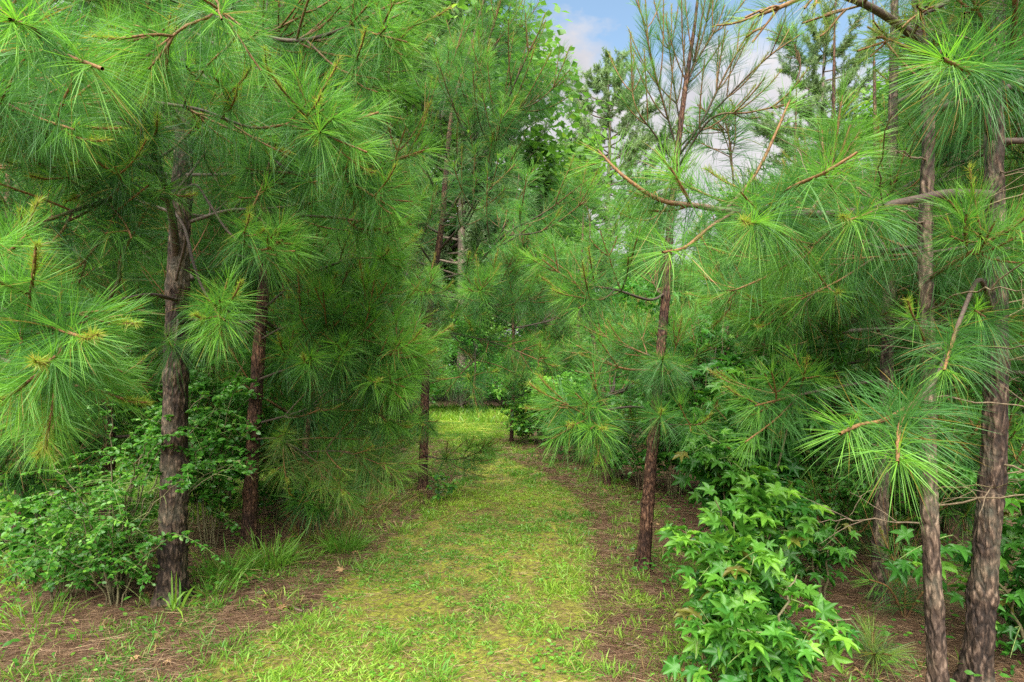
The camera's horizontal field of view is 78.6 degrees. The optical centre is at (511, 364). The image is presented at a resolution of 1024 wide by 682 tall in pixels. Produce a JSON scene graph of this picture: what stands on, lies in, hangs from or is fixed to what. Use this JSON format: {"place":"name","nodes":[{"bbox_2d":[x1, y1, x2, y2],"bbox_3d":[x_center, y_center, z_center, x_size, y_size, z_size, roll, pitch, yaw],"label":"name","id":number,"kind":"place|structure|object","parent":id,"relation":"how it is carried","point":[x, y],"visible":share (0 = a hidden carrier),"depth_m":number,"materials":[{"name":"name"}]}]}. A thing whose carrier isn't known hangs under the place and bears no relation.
{"place":"outdoors","nodes":[
{"label":"outdoors","id":0,"kind":"place"},
{"bbox_2d":[0,421,331,600],"bbox_3d":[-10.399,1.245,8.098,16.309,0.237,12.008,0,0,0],"label":"shrub","id":1,"kind":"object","parent":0,"point":[42,570],"depth_m":5.32,"materials":[{"name":"green plant"}]},
{"bbox_2d":[0,418,721,681],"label":"path","id":2,"kind":"structure","parent":0,"point":[493,626],"depth_m":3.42,"materials":[{"name":"green plant"}]},
{"bbox_2d":[370,633,407,662],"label":"grass clump","id":3,"kind":"object","parent":2,"relation":"on","point":[395,647],"visible":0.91,"depth_m":2.85,"materials":[{"name":"green plant"}]},
{"bbox_2d":[369,519,428,534],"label":"grass clump","id":4,"kind":"object","parent":2,"relation":"on","point":[419,528],"visible":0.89,"depth_m":4.90,"materials":[{"name":"green plant"}]},
{"bbox_2d":[406,654,468,681],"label":"grass clump","id":5,"kind":"object","parent":2,"relation":"on","point":[455,670],"visible":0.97,"depth_m":2.63,"materials":[{"name":"green plant"}]},
{"bbox_2d":[420,469,468,502],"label":"shrub","id":6,"kind":"object","parent":2,"relation":"on","point":[438,492],"visible":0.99,"depth_m":5.81,"materials":[{"name":"green plant"}]},
{"bbox_2d":[125,402,635,422],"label":"grass","id":7,"kind":"structure","parent":0,"point":[455,412],"depth_m":15.42,"materials":[{"name":"green plant"}]},
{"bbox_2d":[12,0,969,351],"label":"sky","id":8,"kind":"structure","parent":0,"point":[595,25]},
{"bbox_2d":[0,366,1023,681],"bbox_3d":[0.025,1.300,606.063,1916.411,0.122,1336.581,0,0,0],"label":"ground","id":9,"kind":"structure","parent":0,"point":[440,400],"depth_m":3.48,"materials":[{"name":"brown plant"}]},
{"bbox_2d":[0,444,80,588],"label":"shrub","id":10,"kind":"object","parent":9,"relation":"on","point":[17,529],"visible":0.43,"depth_m":3.58,"materials":[{"name":"green plant"}]},
{"bbox_2d":[0,583,97,635],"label":"grass clump","id":11,"kind":"object","parent":9,"relation":"on","point":[34,617],"visible":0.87,"depth_m":3.15,"materials":[{"name":"green plant"}]},
{"bbox_2d":[0,492,162,605],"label":"shrub","id":12,"kind":"object","parent":9,"relation":"on","point":[29,527],"visible":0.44,"depth_m":3.26,"materials":[{"name":"green plant"}]},
{"bbox_2d":[0,366,162,520],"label":"shrub","id":13,"kind":"object","parent":9,"relation":"on","point":[128,426],"visible":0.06,"depth_m":5.07,"materials":[{"name":"green plant"}]},
{"bbox_2d":[0,1,166,557],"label":"pine tree","id":14,"kind":"object","parent":9,"relation":"on","point":[7,458],"visible":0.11,"depth_m":4.04,"materials":[{"name":"green plant"}]},
{"bbox_2d":[53,610,120,645],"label":"grass clump","id":15,"kind":"object","parent":9,"relation":"on","point":[75,632],"visible":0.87,"depth_m":2.93,"materials":[{"name":"green plant"}]},
{"bbox_2d":[0,447,224,607],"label":"shrub","id":16,"kind":"object","parent":9,"relation":"on","point":[115,542],"visible":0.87,"depth_m":3.19,"materials":[{"name":"green plant"}]},
{"bbox_2d":[0,2,266,519],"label":"pine tree","id":17,"kind":"object","parent":9,"relation":"on","point":[108,466],"visible":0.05,"depth_m":5.00,"materials":[{"name":"green plant"}]},
{"bbox_2d":[0,0,295,484],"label":"pine tree","id":18,"kind":"object","parent":9,"relation":"on","point":[64,343],"visible":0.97,"depth_m":1.46,"materials":[{"name":"green plant"}]},
{"bbox_2d":[57,3,245,449],"bbox_3d":[-4.478,-2.361,8.102,2.910,7.641,2.616,0,0,0],"label":"pine tree","id":19,"kind":"object","parent":9,"relation":"on","point":[134,283],"visible":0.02,"depth_m":7.89,"materials":[{"name":"green plant"}]},
{"bbox_2d":[106,571,206,621],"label":"grass clump","id":20,"kind":"object","parent":9,"relation":"on","point":[173,603],"visible":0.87,"depth_m":3.21,"materials":[{"name":"green plant"}]},
{"bbox_2d":[72,388,256,600],"bbox_3d":[-1.866,0.706,3.376,0.878,1.175,0.896,0,0,0],"label":"shrub","id":21,"kind":"object","parent":9,"relation":"on","point":[153,440],"visible":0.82,"depth_m":3.34,"materials":[{"name":"green plant"}]},
{"bbox_2d":[103,348,282,529],"bbox_3d":[-2.276,0.587,4.468,1.314,1.392,0.901,0,0,16],"label":"shrub","id":22,"kind":"object","parent":9,"relation":"on","point":[211,385],"visible":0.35,"depth_m":4.29,"materials":[{"name":"green plant"}]},
{"bbox_2d":[98,369,291,551],"bbox_3d":[-2.135,0.652,4.358,1.101,1.290,1.104,0,0,0],"label":"shrub","id":23,"kind":"object","parent":9,"relation":"on","point":[208,495],"visible":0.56,"depth_m":4.16,"materials":[{"name":"green plant"}]},
{"bbox_2d":[173,562,249,602],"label":"grass clump","id":24,"kind":"object","parent":9,"relation":"on","point":[218,586],"visible":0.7,"depth_m":3.46,"materials":[{"name":"green plant"}]},
{"bbox_2d":[74,3,358,487],"bbox_3d":[-2.854,-1.767,6.195,2.736,6.424,2.408,0,0,0],"label":"pine tree","id":25,"kind":"object","parent":9,"relation":"on","point":[160,267],"visible":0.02,"depth_m":5.70,"materials":[{"name":"green plant"}]},
{"bbox_2d":[0,0,456,609],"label":"pine tree","id":26,"kind":"object","parent":9,"relation":"on","point":[318,128],"visible":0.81,"depth_m":2.52,"materials":[{"name":"green plant"}]},
{"bbox_2d":[187,532,272,591],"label":"grass clump","id":27,"kind":"object","parent":9,"relation":"on","point":[219,568],"visible":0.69,"depth_m":3.71,"materials":[{"name":"green plant"}]},
{"bbox_2d":[158,363,305,507],"bbox_3d":[-2.503,0.646,5.465,1.239,1.341,1.292,0,0,36],"label":"shrub","id":28,"kind":"object","parent":9,"relation":"on","point":[234,483],"visible":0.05,"depth_m":5.52,"materials":[{"name":"green plant"}]},
{"bbox_2d":[67,0,455,552],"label":"pine tree","id":29,"kind":"object","parent":9,"relation":"on","point":[365,357],"visible":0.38,"depth_m":3.64,"materials":[{"name":"green plant"}]},
{"bbox_2d":[223,524,328,582],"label":"grass clump","id":30,"kind":"object","parent":9,"relation":"on","point":[282,556],"visible":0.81,"depth_m":3.97,"materials":[{"name":"green plant"}]},
{"bbox_2d":[204,46,349,402],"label":"pine tree","id":31,"kind":"object","parent":9,"relation":"on","point":[233,359],"visible":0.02,"depth_m":8.25,"materials":[{"name":"green plant"}]},
{"bbox_2d":[249,587,311,613],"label":"grass clump","id":32,"kind":"object","parent":9,"relation":"on","point":[277,598],"visible":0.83,"depth_m":3.38,"materials":[{"name":"green plant"}]},
{"bbox_2d":[222,412,354,522],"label":"shrub","id":33,"kind":"object","parent":9,"relation":"on","point":[271,497],"visible":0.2,"depth_m":5.02,"materials":[{"name":"green plant"}]},
{"bbox_2d":[205,187,377,542],"bbox_3d":[-1.734,0.035,4.685,1.651,2.832,1.497,0,0,0],"label":"pine tree","id":34,"kind":"object","parent":9,"relation":"on","point":[302,508],"visible":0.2,"depth_m":4.42,"materials":[{"name":"green plant"}]},
{"bbox_2d":[139,0,448,505],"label":"pine tree","id":35,"kind":"object","parent":9,"relation":"on","point":[285,389],"visible":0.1,"depth_m":5.22,"materials":[{"name":"green plant"}]},
{"bbox_2d":[259,491,381,543],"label":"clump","id":36,"kind":"object","parent":9,"relation":"on","point":[316,525],"visible":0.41,"depth_m":4.70,"materials":[{"name":"green plant"}]},
{"bbox_2d":[225,11,437,480],"bbox_3d":[-1.821,-1.566,6.718,2.085,6.004,2.795,0,0,0],"label":"pine tree","id":37,"kind":"object","parent":9,"relation":"on","point":[434,391],"visible":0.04,"depth_m":6.69,"materials":[{"name":"green plant"}]},
{"bbox_2d":[298,511,382,557],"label":"grass clump","id":38,"kind":"object","parent":9,"relation":"on","point":[333,544],"visible":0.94,"depth_m":4.36,"materials":[{"name":"green plant"}]},
{"bbox_2d":[192,2,490,293],"bbox_3d":[-7.413,-5.738,19.079,12.176,14.621,9.791,0,0,-44],"label":"broadleaf tree","id":39,"kind":"object","parent":9,"relation":"on","point":[438,182],"visible":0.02,"depth_m":19.18,"materials":[{"name":"green plant"}]},
{"bbox_2d":[306,476,418,523],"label":"dry stalks","id":40,"kind":"object","parent":9,"relation":"on","point":[381,512],"visible":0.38,"depth_m":5.41,"materials":[{"name":"plant"}]},
{"bbox_2d":[312,342,455,424],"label":"bush","id":41,"kind":"object","parent":9,"relation":"on","point":[433,386],"visible":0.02,"depth_m":12.08,"materials":[{"name":"green plant"}]},
{"bbox_2d":[337,50,458,440],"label":"pine tree","id":42,"kind":"object","parent":9,"relation":"on","point":[437,371],"visible":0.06,"depth_m":10.06,"materials":[{"name":"green plant"}]},
{"bbox_2d":[399,322,481,405],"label":"bush","id":43,"kind":"object","parent":9,"relation":"on","point":[446,363],"visible":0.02,"depth_m":16.34,"materials":[{"name":"green plant"}]},
{"bbox_2d":[344,0,563,320],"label":"broadleaf tree","id":44,"kind":"object","parent":9,"relation":"on","point":[437,128],"visible":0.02,"depth_m":19.88,"materials":[{"name":"green plant"}]},
{"bbox_2d":[63,452,864,681],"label":"fallen leaves","id":45,"kind":"object","parent":9,"relation":"on","point":[339,569],"depth_m":3.30,"materials":[{"name":"brown plant"}]},
{"bbox_2d":[343,0,608,489],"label":"pine tree","id":46,"kind":"object","parent":9,"relation":"on","point":[520,297],"visible":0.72,"depth_m":5.20,"materials":[{"name":"green plant"}]},
{"bbox_2d":[430,316,522,410],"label":"bush","id":47,"kind":"object","parent":9,"relation":"on","point":[468,340],"visible":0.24,"depth_m":16.86,"materials":[{"name":"green plant"}]},
{"bbox_2d":[364,0,589,404],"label":"tall pine","id":48,"kind":"object","parent":9,"relation":"on","point":[463,243],"visible":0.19,"depth_m":18.13,"materials":[{"name":"green plant"}]},
{"bbox_2d":[408,170,552,401],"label":"broadleaf tree","id":49,"kind":"object","parent":9,"relation":"on","point":[454,258],"visible":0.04,"depth_m":20.70,"materials":[{"name":"green plant"}]},
{"bbox_2d":[453,335,526,408],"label":"bush","id":50,"kind":"object","parent":9,"relation":"on","point":[501,400],"visible":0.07,"depth_m":17.01,"materials":[{"name":"green plant"}]},
{"bbox_2d":[340,0,642,403],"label":"broadleaf tree","id":51,"kind":"object","parent":9,"relation":"on","point":[545,150],"visible":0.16,"depth_m":18.06,"materials":[{"name":"green plant"}]},
{"bbox_2d":[0,493,1018,681],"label":"grass","id":52,"kind":"structure","parent":9,"relation":"on","point":[677,634],"depth_m":2.88,"materials":[{"name":"green plant"}]},
{"bbox_2d":[0,411,1023,681],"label":"ground cover","id":53,"kind":"object","parent":9,"relation":"on","point":[884,631],"visible":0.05,"depth_m":3.59,"materials":[{"name":"green plant"}]},
{"bbox_2d":[0,488,1023,679],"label":"ground cover","id":54,"kind":"object","parent":9,"relation":"on","point":[153,578],"visible":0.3,"depth_m":3.17,"materials":[{"name":"brown plant"}]},
{"bbox_2d":[494,388,542,444],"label":"shrub","id":55,"kind":"object","parent":9,"relation":"on","point":[516,411],"visible":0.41,"depth_m":10.04,"materials":[{"name":"green plant"}]},
{"bbox_2d":[473,145,587,441],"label":"pine tree","id":56,"kind":"object","parent":9,"relation":"on","point":[526,242],"visible":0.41,"depth_m":10.09,"materials":[{"name":"green plant"}]},
{"bbox_2d":[491,362,607,444],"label":"shrub","id":57,"kind":"object","parent":9,"relation":"on","point":[514,425],"visible":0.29,"depth_m":9.83,"materials":[{"name":"green plant"}]},
{"bbox_2d":[455,157,645,366],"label":"broadleaf tree","id":58,"kind":"object","parent":9,"relation":"on","point":[574,230],"visible":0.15,"depth_m":18.27,"materials":[{"name":"green plant"}]},
{"bbox_2d":[497,298,625,403],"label":"bush","id":59,"kind":"object","parent":9,"relation":"on","point":[569,358],"visible":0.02,"depth_m":13.11,"materials":[{"name":"green plant"}]},
{"bbox_2d":[525,358,599,454],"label":"shrub","id":60,"kind":"object","parent":9,"relation":"on","point":[532,431],"visible":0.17,"depth_m":8.89,"materials":[{"name":"green plant"}]},
{"bbox_2d":[540,390,592,462],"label":"shrub","id":61,"kind":"object","parent":9,"relation":"on","point":[568,444],"visible":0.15,"depth_m":8.07,"materials":[{"name":"green plant"}]},
{"bbox_2d":[514,156,624,417],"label":"pine tree","id":62,"kind":"object","parent":9,"relation":"on","point":[555,335],"visible":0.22,"depth_m":12.47,"materials":[{"name":"green plant"}]},
{"bbox_2d":[544,365,632,467],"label":"shrub","id":63,"kind":"object","parent":9,"relation":"on","point":[586,376],"visible":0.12,"depth_m":7.70,"materials":[{"name":"green plant"}]},
{"bbox_2d":[574,379,645,478],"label":"shrub","id":64,"kind":"object","parent":9,"relation":"on","point":[620,460],"visible":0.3,"depth_m":6.82,"materials":[{"name":"green plant"}]},
{"bbox_2d":[542,46,699,281],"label":"tall pine","id":65,"kind":"object","parent":9,"relation":"on","point":[599,82],"visible":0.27,"depth_m":28.98,"materials":[{"name":"green plant"}]},
{"bbox_2d":[551,171,696,486],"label":"pine tree","id":66,"kind":"object","parent":9,"relation":"on","point":[606,481],"visible":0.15,"depth_m":6.53,"materials":[{"name":"green plant"}]},
{"bbox_2d":[598,404,675,489],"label":"shrub","id":67,"kind":"object","parent":9,"relation":"on","point":[634,454],"visible":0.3,"depth_m":6.38,"materials":[{"name":"green plant"}]},
{"bbox_2d":[544,276,733,434],"bbox_3d":[2.298,-0.091,11.537,3.959,3.155,3.925,0,0,2],"label":"bush","id":68,"kind":"object","parent":9,"relation":"on","point":[629,286],"visible":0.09,"depth_m":11.41,"materials":[{"name":"green plant"}]},
{"bbox_2d":[596,221,687,317],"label":"broadleaf tree","id":69,"kind":"object","parent":9,"relation":"on","point":[632,238],"visible":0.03,"depth_m":19.69,"materials":[{"name":"green plant"}]},
{"bbox_2d":[594,203,715,449],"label":"pine tree","id":70,"kind":"object","parent":9,"relation":"on","point":[691,289],"visible":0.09,"depth_m":8.97,"materials":[{"name":"green plant"}]},
{"bbox_2d":[515,0,809,572],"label":"pine tree","id":71,"kind":"object","parent":9,"relation":"on","point":[657,369],"visible":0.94,"depth_m":3.69,"materials":[{"name":"green plant"}]},
{"bbox_2d":[611,344,748,499],"bbox_3d":[1.582,0.552,6.003,1.129,1.538,1.213,0,0,-11],"label":"shrub","id":72,"kind":"object","parent":9,"relation":"on","point":[663,455],"visible":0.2,"depth_m":5.97,"materials":[{"name":"green plant"}]},
{"bbox_2d":[636,280,773,480],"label":"sapling","id":73,"kind":"object","parent":9,"relation":"on","point":[699,391],"visible":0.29,"depth_m":5.25,"materials":[{"name":"green plant"}]},
{"bbox_2d":[671,185,762,335],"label":"broadleaf tree","id":74,"kind":"object","parent":9,"relation":"on","point":[718,254],"depth_m":15.79,"materials":[{"name":"green plant"}]},
{"bbox_2d":[619,93,830,461],"bbox_3d":[1.940,-0.528,5.444,1.667,3.943,2.090,0,0,35],"label":"pine tree","id":75,"kind":"object","parent":9,"relation":"on","point":[696,359],"visible":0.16,"depth_m":5.53,"materials":[{"name":"green plant"}]},
{"bbox_2d":[680,393,769,514],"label":"sapling","id":76,"kind":"object","parent":9,"relation":"on","point":[690,409],"visible":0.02,"depth_m":4.97,"materials":[{"name":"green plant"}]},
{"bbox_2d":[671,428,782,554],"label":"sapling","id":77,"kind":"object","parent":9,"relation":"on","point":[712,455],"visible":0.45,"depth_m":3.28,"materials":[{"name":"green plant"}]},
{"bbox_2d":[655,474,834,628],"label":"sapling","id":78,"kind":"object","parent":9,"relation":"on","point":[760,514],"visible":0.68,"depth_m":2.65,"materials":[{"name":"green plant"}]},
{"bbox_2d":[661,530,864,681],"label":"sapling","id":79,"kind":"object","parent":9,"relation":"on","point":[740,648],"visible":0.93,"depth_m":2.26,"materials":[{"name":"green plant"}]},
{"bbox_2d":[669,20,878,416],"bbox_3d":[3.130,-1.264,7.159,2.880,5.430,2.267,0,0,36],"label":"pine tree","id":80,"kind":"object","parent":9,"relation":"on","point":[798,49],"visible":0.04,"depth_m":7.15,"materials":[{"name":"green plant"}]},
{"bbox_2d":[669,290,880,572],"bbox_3d":[1.307,0.465,3.480,0.820,1.773,1.131,0,0,-26],"label":"sapling","id":81,"kind":"object","parent":9,"relation":"on","point":[707,476],"visible":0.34,"depth_m":3.41,"materials":[{"name":"green plant"}]},
{"bbox_2d":[684,301,877,477],"bbox_3d":[2.455,0.358,5.766,1.172,1.943,1.980,0,0,-28],"label":"shrub","id":82,"kind":"object","parent":9,"relation":"on","point":[843,370],"visible":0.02,"depth_m":5.75,"materials":[{"name":"green plant"}]},
{"bbox_2d":[564,0,1023,681],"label":"pine tree","id":83,"kind":"object","parent":9,"relation":"on","point":[996,70],"visible":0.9,"depth_m":1.95,"materials":[{"name":"green plant"}]},
{"bbox_2d":[746,341,855,528],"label":"sapling","id":84,"kind":"object","parent":9,"relation":"on","point":[817,446],"visible":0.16,"depth_m":4.57,"materials":[{"name":"green plant"}]},
{"bbox_2d":[735,0,885,208],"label":"tall pine","id":85,"kind":"object","parent":9,"relation":"on","point":[815,84],"visible":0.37,"depth_m":21.32,"materials":[{"name":"green plant"}]},
{"bbox_2d":[769,502,860,599],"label":"sapling","id":86,"kind":"object","parent":9,"relation":"on","point":[821,559],"visible":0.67,"depth_m":3.48,"materials":[{"name":"green plant"}]},
{"bbox_2d":[691,1,980,505],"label":"pine tree","id":87,"kind":"object","parent":9,"relation":"on","point":[828,474],"visible":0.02,"depth_m":4.67,"materials":[{"name":"green plant"}]},
{"bbox_2d":[775,375,917,502],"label":"shrub","id":88,"kind":"object","parent":9,"relation":"on","point":[869,388],"visible":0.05,"depth_m":5.30,"materials":[{"name":"green plant"}]},
{"bbox_2d":[777,468,916,570],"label":"pine seedling","id":89,"kind":"object","parent":9,"relation":"on","point":[829,514],"visible":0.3,"depth_m":4.03,"materials":[{"name":"green plant"}]},
{"bbox_2d":[681,0,1023,604],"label":"pine tree","id":90,"kind":"object","parent":9,"relation":"on","point":[780,322],"visible":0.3,"depth_m":2.95,"materials":[{"name":"green plant"}]},
{"bbox_2d":[792,433,920,566],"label":"shrub","id":91,"kind":"object","parent":9,"relation":"on","point":[848,497],"visible":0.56,"depth_m":3.98,"materials":[{"name":"green plant"}]},
{"bbox_2d":[710,0,1023,681],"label":"pine tree","id":92,"kind":"object","parent":9,"relation":"on","point":[935,642],"visible":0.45,"depth_m":2.32,"materials":[{"name":"green plant"}]},
{"bbox_2d":[843,609,925,681],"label":"pine seedling","id":93,"kind":"object","parent":9,"relation":"on","point":[871,643],"visible":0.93,"depth_m":2.59,"materials":[{"name":"green plant"}]},
{"bbox_2d":[809,465,975,619],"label":"dry stalks","id":94,"kind":"object","parent":9,"relation":"on","point":[888,541],"visible":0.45,"depth_m":3.38,"materials":[{"name":"plant"}]},
{"bbox_2d":[766,0,1023,543],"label":"pine tree","id":95,"kind":"object","parent":9,"relation":"on","point":[949,523],"visible":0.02,"depth_m":4.11,"materials":[{"name":"green plant"}]},
{"bbox_2d":[822,425,976,556],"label":"shrub","id":96,"kind":"object","parent":9,"relation":"on","point":[915,527],"visible":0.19,"depth_m":4.09,"materials":[{"name":"green plant"}]},
{"bbox_2d":[823,324,982,508],"bbox_3d":[3.315,0.414,5.554,1.499,1.819,1.969,0,0,16],"label":"shrub","id":97,"kind":"object","parent":9,"relation":"on","point":[858,387],"visible":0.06,"depth_m":5.33,"materials":[{"name":"green plant"}]},
{"bbox_2d":[826,0,981,452],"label":"pine tree","id":98,"kind":"object","parent":9,"relation":"on","point":[875,101],"visible":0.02,"depth_m":7.49,"materials":[{"name":"green plant"}]},
{"bbox_2d":[850,522,968,628],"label":"pine seedling","id":99,"kind":"object","parent":9,"relation":"on","point":[902,592],"visible":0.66,"depth_m":3.24,"materials":[{"name":"green plant"}]},
{"bbox_2d":[828,0,1023,519],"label":"pine tree","id":100,"kind":"object","parent":9,"relation":"on","point":[1017,457],"visible":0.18,"depth_m":3.45,"materials":[{"name":"green plant"}]},
{"bbox_2d":[853,71,1022,251],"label":"broadleaf tree","id":101,"kind":"object","parent":9,"relation":"on","point":[867,103],"depth_m":14.05,"materials":[{"name":"green plant"}]},
{"bbox_2d":[879,465,1023,676],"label":"sapling","id":102,"kind":"object","parent":9,"relation":"on","point":[1013,598],"visible":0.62,"depth_m":2.68,"materials":[{"name":"green plant"}]},
{"bbox_2d":[940,92,1023,481],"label":"pine tree","id":103,"kind":"object","parent":9,"relation":"on","point":[969,395],"visible":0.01,"depth_m":6.62,"materials":[{"name":"green plant"}]},
{"bbox_2d":[946,533,1023,620],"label":"pine seedling","id":104,"kind":"object","parent":9,"relation":"on","point":[1016,612],"visible":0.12,"depth_m":3.17,"materials":[{"name":"green plant"}]},
{"bbox_2d":[868,388,1023,537],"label":"shrub","id":105,"kind":"object","parent":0,"point":[966,524],"visible":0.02,"depth_m":4.57,"materials":[{"name":"green plant"}]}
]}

